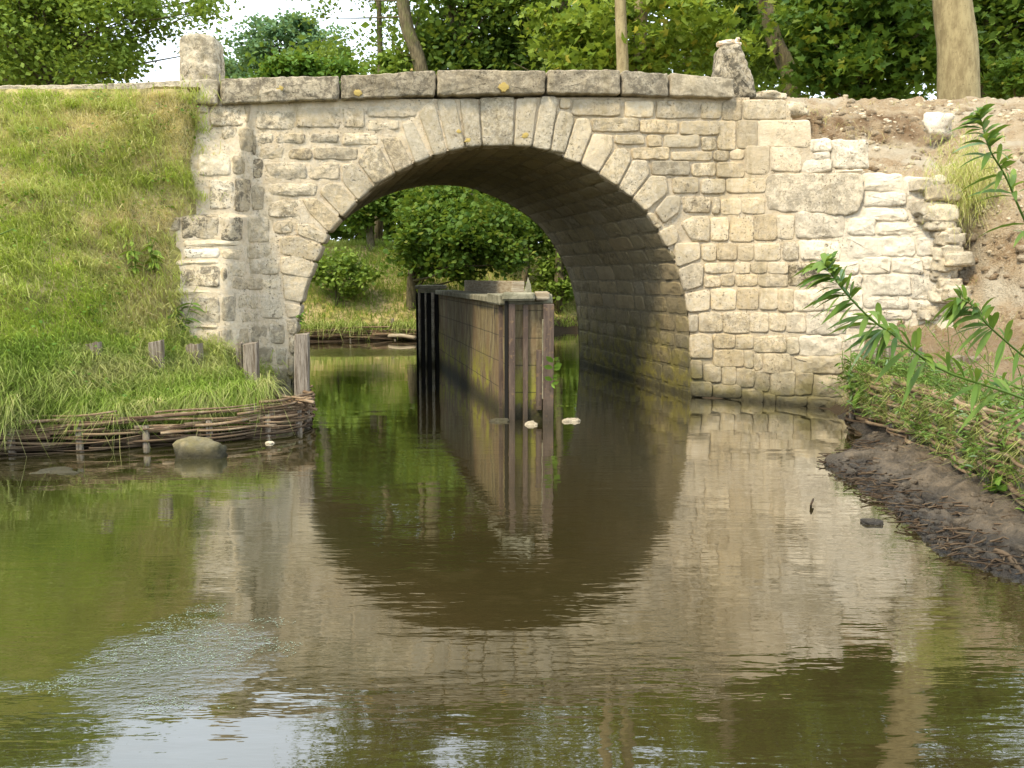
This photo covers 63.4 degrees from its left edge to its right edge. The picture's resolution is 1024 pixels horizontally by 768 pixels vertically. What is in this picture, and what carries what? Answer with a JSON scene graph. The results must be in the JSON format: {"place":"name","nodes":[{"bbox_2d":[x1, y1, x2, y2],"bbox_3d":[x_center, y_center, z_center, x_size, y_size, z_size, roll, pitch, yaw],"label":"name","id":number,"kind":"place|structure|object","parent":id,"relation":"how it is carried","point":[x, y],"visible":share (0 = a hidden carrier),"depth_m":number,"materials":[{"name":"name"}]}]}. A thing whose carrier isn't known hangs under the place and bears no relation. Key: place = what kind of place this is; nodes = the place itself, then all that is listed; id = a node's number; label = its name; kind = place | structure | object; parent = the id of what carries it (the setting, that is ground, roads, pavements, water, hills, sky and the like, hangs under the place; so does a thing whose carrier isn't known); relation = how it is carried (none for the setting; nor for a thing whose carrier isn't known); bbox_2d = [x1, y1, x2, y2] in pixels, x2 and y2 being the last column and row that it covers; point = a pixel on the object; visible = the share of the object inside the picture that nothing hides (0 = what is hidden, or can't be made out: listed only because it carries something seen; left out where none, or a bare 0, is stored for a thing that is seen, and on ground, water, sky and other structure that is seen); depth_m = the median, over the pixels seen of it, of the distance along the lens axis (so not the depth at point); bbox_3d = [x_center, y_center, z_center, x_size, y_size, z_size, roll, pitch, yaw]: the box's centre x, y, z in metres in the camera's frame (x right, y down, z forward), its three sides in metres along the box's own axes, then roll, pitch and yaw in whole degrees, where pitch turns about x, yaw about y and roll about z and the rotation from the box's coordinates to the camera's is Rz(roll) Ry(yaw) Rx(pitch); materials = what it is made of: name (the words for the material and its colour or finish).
{"place":"outdoors","nodes":[
{"label":"outdoors","id":0,"kind":"place"},
{"bbox_2d":[0,73,293,452],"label":"bank","id":1,"kind":"structure","parent":0,"point":[173,255],"depth_m":8.71,"materials":[{"name":"green plant"}]},
{"bbox_2d":[85,341,102,367],"bbox_3d":[-4.040,0.003,8.046,0.137,0.846,0.114,0,7,0],"label":"wooden post","id":2,"kind":"object","parent":1,"relation":"on","point":[99,346],"visible":0.2,"depth_m":7.95,"materials":[{"name":"grey wood"}]},
{"bbox_2d":[118,238,147,276],"bbox_3d":[-3.978,-1.315,8.624,0.287,0.424,0.284,5,9,34],"label":"nettle plant","id":3,"kind":"object","parent":1,"relation":"on","point":[134,253],"visible":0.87,"depth_m":8.61,"materials":[{"name":"green plant"}]},
{"bbox_2d":[0,82,277,437],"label":"weeds","id":4,"kind":"object","parent":1,"relation":"on","point":[119,273],"visible":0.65,"depth_m":8.38,"materials":[{"name":"green plant"}]},
{"bbox_2d":[0,299,291,456],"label":"long grass","id":5,"kind":"structure","parent":1,"relation":"on","point":[189,392],"depth_m":7.86,"materials":[{"name":"green plant"}]},
{"bbox_2d":[0,399,299,454],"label":"wattle fence","id":6,"kind":"object","parent":1,"relation":"on","point":[145,440],"visible":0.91,"depth_m":7.59,"materials":[{"name":"brown wood"}]},
{"bbox_2d":[141,231,163,271],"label":"nettle plant","id":7,"kind":"object","parent":1,"relation":"on","point":[153,257],"visible":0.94,"depth_m":8.75,"materials":[{"name":"green plant"}]},
{"bbox_2d":[148,340,164,372],"bbox_3d":[-3.613,-0.040,8.463,0.145,0.825,0.113,-2,8,-13],"label":"wooden post","id":8,"kind":"object","parent":1,"relation":"on","point":[158,348],"visible":0.33,"depth_m":8.38,"materials":[{"name":"grey wood"}]},
{"bbox_2d":[150,399,180,423],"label":"bindweed","id":9,"kind":"object","parent":1,"relation":"on","point":[160,413],"visible":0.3,"depth_m":7.86,"materials":[{"name":"green plant"}]},
{"bbox_2d":[168,300,204,329],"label":"nettle plant","id":10,"kind":"object","parent":1,"relation":"on","point":[193,307],"visible":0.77,"depth_m":8.94,"materials":[{"name":"green plant"}]},
{"bbox_2d":[185,343,203,366],"bbox_3d":[-3.354,-0.054,8.785,0.158,0.771,0.121,2,8,13],"label":"wooden post","id":11,"kind":"object","parent":1,"relation":"on","point":[195,347],"visible":0.27,"depth_m":8.69,"materials":[{"name":"grey wood"}]},
{"bbox_2d":[235,342,243,377],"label":"wooden post","id":12,"kind":"object","parent":1,"relation":"on","point":[240,362],"visible":0.39,"depth_m":9.06,"materials":[{"name":"grey wood"}]},
{"bbox_2d":[243,341,259,383],"bbox_3d":[-2.830,-0.086,9.012,0.162,0.777,0.124,-1,7,-8],"label":"wooden post","id":13,"kind":"object","parent":1,"relation":"on","point":[251,359],"visible":0.52,"depth_m":8.93,"materials":[{"name":"grey wood"}]},
{"bbox_2d":[77,0,936,242],"label":"sky","id":14,"kind":"structure","parent":0,"point":[169,71],"materials":[{"name":"white"}]},
{"bbox_2d":[0,331,1023,767],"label":"river water","id":15,"kind":"structure","parent":0,"point":[432,565],"depth_m":4.04,"materials":[{"name":"liquid"}]},
{"bbox_2d":[29,466,79,473],"bbox_3d":[-3.664,0.723,6.701,0.502,0.078,0.243,0,7,0],"label":"river rock","id":16,"kind":"object","parent":15,"relation":"in","point":[63,470],"visible":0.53,"depth_m":6.66,"materials":[{"name":"stone"}]},
{"bbox_2d":[24,603,301,711],"bbox_3d":[-1.353,1.114,3.484,0.900,0.002,0.971,2,8,13],"label":"floating weed","id":17,"kind":"object","parent":15,"relation":"on","point":[180,651],"visible":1,"depth_m":3.48,"materials":[{"name":"green plant"}]},
{"bbox_2d":[172,436,227,458],"bbox_3d":[-2.720,0.617,7.272,0.492,0.325,0.314,0,7,0],"label":"river rock","id":18,"kind":"object","parent":15,"relation":"in","point":[193,447],"visible":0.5,"depth_m":7.15,"materials":[{"name":"stone"}]},
{"bbox_2d":[388,334,415,339],"bbox_3d":[-2.696,-1.162,20.292,0.790,0.140,0.100,4,8,27],"label":"fallen pole","id":19,"kind":"object","parent":15,"relation":"on","point":[407,336],"visible":0.98,"depth_m":20.23,"materials":[{"name":"brown wood"}]},
{"bbox_2d":[415,278,554,420],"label":"sluice pier","id":20,"kind":"structure","parent":15,"relation":"in","point":[490,343],"depth_m":9.89,"materials":[{"name":"wood"}]},
{"bbox_2d":[544,356,561,387],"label":"leafy sprig","id":21,"kind":"object","parent":20,"relation":"attached to","point":[556,366],"visible":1,"depth_m":8.89,"materials":[{"name":"green plant"}]},
{"bbox_2d":[490,418,509,422],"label":"wet rock","id":22,"kind":"object","parent":15,"relation":"in","point":[498,420],"visible":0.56,"depth_m":8.99,"materials":[{"name":"stone"}]},
{"bbox_2d":[525,421,537,424],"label":"wet rock","id":23,"kind":"object","parent":15,"relation":"on","point":[530,423],"visible":0.55,"depth_m":8.79,"materials":[{"name":"stone"}]},
{"bbox_2d":[562,418,579,421],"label":"wet rock","id":24,"kind":"object","parent":15,"relation":"in","point":[571,420],"visible":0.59,"depth_m":9.00,"materials":[{"name":"stone"}]},
{"bbox_2d":[860,518,883,524],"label":"shore rock","id":25,"kind":"object","parent":15,"relation":"on","point":[869,521],"visible":0.89,"depth_m":5.24,"materials":[{"name":"grey stone"}]},
{"bbox_2d":[240,236,857,430],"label":"ground","id":26,"kind":"structure","parent":0,"point":[835,407],"depth_m":21.76,"materials":[{"name":"green plant"}]},
{"bbox_2d":[0,16,150,85],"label":"dark tree","id":27,"kind":"object","parent":26,"relation":"on","point":[84,67],"visible":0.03,"depth_m":23.85,"materials":[{"name":"green plant"}]},
{"bbox_2d":[0,0,244,85],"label":"alder tree","id":28,"kind":"object","parent":26,"relation":"on","point":[49,37],"visible":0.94,"depth_m":18.49,"materials":[{"name":"green plant"}]},
{"bbox_2d":[224,46,247,78],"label":"distant tree","id":29,"kind":"object","parent":26,"relation":"on","point":[230,69],"visible":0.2,"depth_m":41.73,"materials":[{"name":"green plant"}]},
{"bbox_2d":[213,7,355,78],"bbox_3d":[-10.860,-12.247,40.783,6.892,12.312,4.556,0,7,0],"label":"distant tree","id":30,"kind":"object","parent":26,"relation":"on","point":[267,28],"visible":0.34,"depth_m":39.62,"materials":[{"name":"green plant"}]},
{"bbox_2d":[258,385,315,435],"bbox_3d":[-2.265,0.404,8.739,0.418,0.674,1.379,0,7,0],"label":"wattle fence","id":31,"kind":"object","parent":26,"relation":"on","point":[305,415],"visible":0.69,"depth_m":8.28,"materials":[{"name":"brown wood"}]},
{"bbox_2d":[255,391,317,410],"bbox_3d":[-2.266,0.170,8.382,0.696,0.191,0.204,3,8,24],"label":"stick pile","id":32,"kind":"object","parent":31,"relation":"on","point":[302,400],"visible":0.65,"depth_m":8.31,"materials":[{"name":"brown wood"}]},
{"bbox_2d":[294,333,309,422],"bbox_3d":[-2.261,0.031,8.929,0.189,1.165,0.123,-1,7,-9],"label":"wooden post","id":33,"kind":"object","parent":26,"relation":"on","point":[301,362],"visible":0.58,"depth_m":8.84,"materials":[{"name":"grey wood"}]},
{"bbox_2d":[243,45,367,89],"bbox_3d":[-5.508,-5.966,22.463,3.485,6.081,1.620,0,7,0],"label":"bright bush","id":34,"kind":"object","parent":26,"relation":"on","point":[297,64],"visible":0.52,"depth_m":21.71,"materials":[{"name":"green plant"}]},
{"bbox_2d":[238,36,374,74],"bbox_3d":[-9.412,-11.310,41.024,10.057,10.443,8.714,0,7,0],"label":"woodland tree","id":35,"kind":"object","parent":26,"relation":"on","point":[262,45],"depth_m":39.22,"materials":[{"name":"green plant"}]},
{"bbox_2d":[309,242,392,305],"bbox_3d":[-4.328,-2.792,21.492,2.516,1.782,1.591,0,7,0],"label":"bank shrub","id":36,"kind":"object","parent":26,"relation":"on","point":[342,266],"visible":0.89,"depth_m":21.30,"materials":[{"name":"green plant"}]},
{"bbox_2d":[224,28,478,241],"bbox_3d":[-6.125,-8.683,31.848,13.402,8.172,8.143,0,7,0],"label":"hedge tree","id":37,"kind":"object","parent":26,"relation":"on","point":[389,228],"visible":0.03,"depth_m":30.06,"materials":[{"name":"green plant"}]},
{"bbox_2d":[298,325,415,341],"bbox_3d":[-4.131,-1.165,20.852,8.783,0.704,1.084,-2,8,-13],"label":"brushwood edging","id":38,"kind":"object","parent":26,"relation":"on","point":[377,335],"visible":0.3,"depth_m":20.48,"materials":[{"name":"brown wood"}]},
{"bbox_2d":[286,0,440,186],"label":"sparse tree","id":39,"kind":"object","parent":26,"relation":"on","point":[405,13],"visible":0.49,"depth_m":24.02,"materials":[{"name":"green plant"}]},
{"bbox_2d":[374,2,382,241],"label":"tree","id":40,"kind":"object","parent":26,"relation":"on","point":[378,229],"visible":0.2,"depth_m":24.83,"materials":[{"name":"brown plant"}]},
{"bbox_2d":[339,187,422,251],"bbox_3d":[-3.969,-5.191,23.965,4.136,2.796,1.993,0,7,0],"label":"hazel tree","id":41,"kind":"object","parent":26,"relation":"on","point":[381,208],"visible":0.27,"depth_m":23.70,"materials":[{"name":"green plant"}]},
{"bbox_2d":[370,40,441,187],"bbox_3d":[-2.834,-6.791,24.360,2.597,6.182,1.497,0,7,0],"label":"green shrub","id":42,"kind":"object","parent":26,"relation":"on","point":[393,63],"visible":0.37,"depth_m":23.86,"materials":[{"name":"green plant"}]},
{"bbox_2d":[379,185,537,309],"bbox_3d":[-1.343,-3.612,21.191,4.049,3.597,3.755,0,7,0],"label":"hazel tree","id":43,"kind":"object","parent":26,"relation":"on","point":[450,230],"visible":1,"depth_m":20.70,"materials":[{"name":"green plant"}]},
{"bbox_2d":[395,0,555,198],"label":"ivy tree","id":44,"kind":"object","parent":26,"relation":"on","point":[441,40],"visible":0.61,"depth_m":24.20,"materials":[{"name":"green plant"}]},
{"bbox_2d":[353,0,608,74],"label":"woodland tree","id":45,"kind":"object","parent":26,"relation":"on","point":[366,24],"visible":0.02,"depth_m":31.49,"materials":[{"name":"green plant"}]},
{"bbox_2d":[0,69,975,407],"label":"stone bridge","id":46,"kind":"structure","parent":26,"relation":"on","point":[690,225],"depth_m":9.96,"materials":[{"name":"stone"}]},
{"bbox_2d":[179,33,224,81],"bbox_3d":[-3.712,-3.863,9.941,0.451,0.573,0.446,0,7,0],"label":"guard stone","id":47,"kind":"object","parent":46,"relation":"on","point":[201,55],"visible":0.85,"depth_m":9.76,"materials":[{"name":"stone"}]},
{"bbox_2d":[296,312,305,323],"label":"wall plant","id":48,"kind":"object","parent":46,"relation":"attached to","point":[301,316],"depth_m":9.66,"materials":[{"name":"green plant"}]},
{"bbox_2d":[711,44,755,98],"bbox_3d":[2.914,-4.077,10.925,0.518,0.708,0.493,0,7,0],"label":"guard stone","id":49,"kind":"object","parent":46,"relation":"on","point":[730,61],"visible":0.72,"depth_m":10.72,"materials":[{"name":"stone"}]},
{"bbox_2d":[716,37,741,47],"bbox_3d":[2.830,-4.458,10.814,0.343,0.144,0.251,0,7,0],"label":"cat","id":50,"kind":"object","parent":49,"relation":"on","point":[719,44],"visible":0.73,"depth_m":10.74},
{"bbox_2d":[441,60,552,201],"bbox_3d":[0.960,-9.195,33.057,12.081,9.366,8.640,0,7,0],"label":"hedge tree","id":51,"kind":"object","parent":26,"relation":"on","point":[479,191],"visible":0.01,"depth_m":31.33,"materials":[{"name":"green plant"}]},
{"bbox_2d":[479,192,550,286],"bbox_3d":[0.152,-4.468,25.050,3.913,3.307,2.310,0,7,0],"label":"hazel tree","id":52,"kind":"object","parent":26,"relation":"on","point":[537,233],"visible":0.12,"depth_m":24.70,"materials":[{"name":"green plant"}]},
{"bbox_2d":[526,227,574,308],"bbox_3d":[1.596,-3.630,25.045,2.507,2.784,1.835,0,7,0],"label":"ivy shrub","id":53,"kind":"object","parent":26,"relation":"on","point":[563,287],"visible":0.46,"depth_m":24.73,"materials":[{"name":"green plant"}]},
{"bbox_2d":[427,0,684,314],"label":"dark tree","id":54,"kind":"object","parent":26,"relation":"on","point":[511,11],"visible":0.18,"depth_m":23.23,"materials":[{"name":"green plant"}]},
{"bbox_2d":[579,0,646,70],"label":"maple tree","id":55,"kind":"object","parent":26,"relation":"on","point":[644,17],"visible":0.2,"depth_m":14.44,"materials":[{"name":"green plant"}]},
{"bbox_2d":[514,0,789,76],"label":"maple tree","id":56,"kind":"object","parent":26,"relation":"on","point":[609,46],"visible":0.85,"depth_m":14.35,"materials":[{"name":"green plant"}]},
{"bbox_2d":[517,0,819,97],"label":"woodland tree","id":57,"kind":"object","parent":26,"relation":"on","point":[706,50],"visible":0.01,"depth_m":32.18,"materials":[{"name":"green plant"}]},
{"bbox_2d":[649,0,827,97],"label":"green tree","id":58,"kind":"object","parent":26,"relation":"on","point":[761,84],"visible":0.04,"depth_m":22.79,"materials":[{"name":"green plant"}]},
{"bbox_2d":[695,0,828,97],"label":"leaning tree","id":59,"kind":"object","parent":26,"relation":"on","point":[780,61],"visible":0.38,"depth_m":17.36,"materials":[{"name":"green plant"}]},
{"bbox_2d":[691,52,936,99],"bbox_3d":[15.270,-14.679,32.109,14.325,19.270,13.268,-3,8,-24],"label":"woodland tree","id":60,"kind":"object","parent":26,"relation":"on","point":[926,92],"depth_m":33.00,"materials":[{"name":"green plant"}]},
{"bbox_2d":[737,0,990,100],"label":"maple tree","id":61,"kind":"object","parent":26,"relation":"on","point":[888,47],"visible":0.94,"depth_m":14.84,"materials":[{"name":"green plant"}]},
{"bbox_2d":[791,251,1023,442],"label":"willow shoot","id":62,"kind":"object","parent":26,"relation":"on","point":[827,264],"visible":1,"depth_m":3.27,"materials":[{"name":"green plant"}]},
{"bbox_2d":[932,0,980,99],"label":"tree","id":63,"kind":"object","parent":26,"relation":"on","point":[958,57],"visible":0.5,"depth_m":12.28,"materials":[{"name":"brown plant"}]},
{"bbox_2d":[973,0,1023,98],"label":"dark tree","id":64,"kind":"object","parent":26,"relation":"on","point":[1002,36],"visible":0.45,"depth_m":17.56,"materials":[{"name":"green plant"}]},
{"bbox_2d":[980,45,1023,99],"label":"green bush","id":65,"kind":"object","parent":26,"relation":"on","point":[1007,80],"visible":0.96,"depth_m":13.80,"materials":[{"name":"green plant"}]},
{"bbox_2d":[784,96,1023,462],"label":"bank","id":66,"kind":"structure","parent":0,"point":[1007,303],"depth_m":9.16,"materials":[{"name":"brown soil"}]},
{"bbox_2d":[753,90,786,99],"bbox_3d":[3.418,-3.841,11.107,0.557,0.153,0.317,0,7,0],"label":"bank rock","id":67,"kind":"object","parent":66,"relation":"on","point":[772,94],"visible":0.49,"depth_m":10.99,"materials":[{"name":"stone"}]},
{"bbox_2d":[787,101,808,118],"bbox_3d":[3.639,-3.567,10.830,0.460,0.234,0.382,0,7,0],"label":"bank rock","id":68,"kind":"object","parent":66,"relation":"on","point":[798,109],"visible":0.57,"depth_m":10.70,"materials":[{"name":"stone"}]},
{"bbox_2d":[871,342,882,381],"bbox_3d":[3.871,-0.109,8.808,0.102,0.675,0.078,-2,8,-18],"label":"wooden post","id":69,"kind":"object","parent":66,"relation":"on","point":[874,355],"visible":0.11,"depth_m":8.76,"materials":[{"name":"grey wood"}]},
{"bbox_2d":[884,348,895,382],"bbox_3d":[3.987,-0.093,8.780,0.102,0.650,0.078,-1,7,-7],"label":"wooden post","id":70,"kind":"object","parent":66,"relation":"on","point":[888,350],"visible":0.12,"depth_m":8.71,"materials":[{"name":"grey wood"}]},
{"bbox_2d":[792,94,1023,308],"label":"loose rubble","id":71,"kind":"object","parent":66,"relation":"on","point":[950,103],"visible":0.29,"depth_m":10.57,"materials":[{"name":"stone"}]},
{"bbox_2d":[806,98,1023,355],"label":"earth clods","id":72,"kind":"object","parent":66,"relation":"on","point":[1019,249],"visible":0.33,"depth_m":10.20,"materials":[{"name":"brown soil"}]},
{"bbox_2d":[807,98,1023,351],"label":"dry roots","id":73,"kind":"object","parent":66,"relation":"hanging from","point":[896,146],"visible":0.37,"depth_m":10.86,"materials":[{"name":"plant"}]},
{"bbox_2d":[908,347,922,370],"bbox_3d":[4.154,-0.063,8.562,0.115,0.646,0.092,1,7,5],"label":"wooden post","id":74,"kind":"object","parent":66,"relation":"on","point":[914,356],"visible":0.11,"depth_m":8.50,"materials":[{"name":"grey wood"}]},
{"bbox_2d":[826,310,1023,506],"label":"bank grass","id":75,"kind":"structure","parent":66,"relation":"on","point":[944,423],"depth_m":6.62,"materials":[{"name":"green plant"}]},
{"bbox_2d":[922,112,954,140],"bbox_3d":[5.361,-3.248,10.424,0.409,0.354,0.331,0,7,0],"label":"bank rock","id":76,"kind":"object","parent":66,"relation":"on","point":[934,123],"visible":0.94,"depth_m":10.32,"materials":[{"name":"stone"}]},
{"bbox_2d":[950,355,964,368],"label":"wooden post","id":77,"kind":"object","parent":66,"relation":"on","point":[962,358],"visible":0.15,"depth_m":7.90,"materials":[{"name":"brown wood"}]},
{"bbox_2d":[898,99,1023,251],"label":"grass tussock","id":78,"kind":"object","parent":66,"relation":"on","point":[966,172],"depth_m":8.83,"materials":[{"name":"plant"}]},
{"bbox_2d":[965,356,980,363],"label":"wooden post","id":79,"kind":"object","parent":66,"relation":"on","point":[967,360],"visible":0.12,"depth_m":7.87,"materials":[{"name":"brown wood"}]},
{"bbox_2d":[949,103,1023,247],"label":"willow shoot","id":80,"kind":"object","parent":66,"relation":"on","point":[978,116],"visible":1,"depth_m":3.62,"materials":[{"name":"green plant"}]},
{"bbox_2d":[830,411,1023,579],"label":"mud shore","id":81,"kind":"structure","parent":0,"point":[956,484],"depth_m":5.71,"materials":[{"name":"brown soil"}]},
{"bbox_2d":[824,449,874,466],"bbox_3d":[2.886,0.656,6.923,0.572,0.210,0.344,0,7,0],"label":"shore rock","id":82,"kind":"object","parent":81,"relation":"on","point":[855,454],"visible":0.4,"depth_m":6.86,"materials":[{"name":"grey stone"}]},
{"bbox_2d":[816,438,1023,574],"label":"twig litter","id":83,"kind":"object","parent":81,"relation":"on","point":[916,522],"visible":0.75,"depth_m":5.37,"materials":[{"name":"brown wood"}]},
{"bbox_2d":[819,319,1023,510],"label":"bank weeds","id":84,"kind":"object","parent":81,"relation":"on","point":[937,382],"visible":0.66,"depth_m":6.48,"materials":[{"name":"green plant"}]},
{"bbox_2d":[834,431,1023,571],"bbox_3d":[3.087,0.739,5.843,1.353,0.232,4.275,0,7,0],"label":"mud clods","id":85,"kind":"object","parent":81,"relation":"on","point":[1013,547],"visible":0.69,"depth_m":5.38,"materials":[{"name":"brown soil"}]},
{"bbox_2d":[845,366,1023,506],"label":"wattle fence","id":86,"kind":"object","parent":81,"relation":"in","point":[889,428],"visible":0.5,"depth_m":6.45,"materials":[{"name":"brown wood"}]},
{"bbox_2d":[834,349,869,385],"bbox_3d":[3.660,-0.200,8.902,0.496,0.446,0.322,0,7,0],"label":"tall weed","id":87,"kind":"object","parent":86,"relation":"on","point":[842,367],"visible":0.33,"depth_m":8.91,"materials":[{"name":"green plant"}]},
{"bbox_2d":[838,353,874,407],"bbox_3d":[3.646,-0.044,8.794,0.428,0.602,0.371,7,10,44],"label":"tall weed","id":88,"kind":"object","parent":86,"relation":"on","point":[849,386],"visible":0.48,"depth_m":8.77,"materials":[{"name":"green plant"}]},
{"bbox_2d":[852,379,869,408],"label":"curled leaf","id":89,"kind":"object","parent":86,"relation":"hanging from","point":[855,401],"visible":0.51,"depth_m":8.67,"materials":[{"name":"green plant"}]},
{"bbox_2d":[931,284,1023,399],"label":"willow shoot","id":90,"kind":"object","parent":81,"relation":"on","point":[955,310],"visible":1,"depth_m":3.62,"materials":[{"name":"green plant"}]},
{"bbox_2d":[945,361,1023,407],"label":"willow shoot","id":91,"kind":"object","parent":81,"relation":"on","point":[989,389],"visible":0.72,"depth_m":3.93,"materials":[{"name":"green plant"}]},
{"bbox_2d":[950,513,1021,526],"bbox_3d":[2.985,0.839,5.071,0.597,0.085,0.115,0,7,0],"label":"driftwood log","id":92,"kind":"object","parent":81,"relation":"on","point":[956,522],"visible":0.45,"depth_m":5.05,"materials":[{"name":"brown wood"}]},
{"bbox_2d":[981,468,1008,492],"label":"seedling","id":93,"kind":"object","parent":81,"relation":"on","point":[1001,487],"visible":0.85,"depth_m":5.43,"materials":[{"name":"green plant"}]},
{"bbox_2d":[993,548,1023,572],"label":"driftwood branch","id":94,"kind":"object","parent":81,"relation":"on","point":[1015,566],"visible":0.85,"depth_m":4.47,"materials":[{"name":"brown wood"}]}
]}

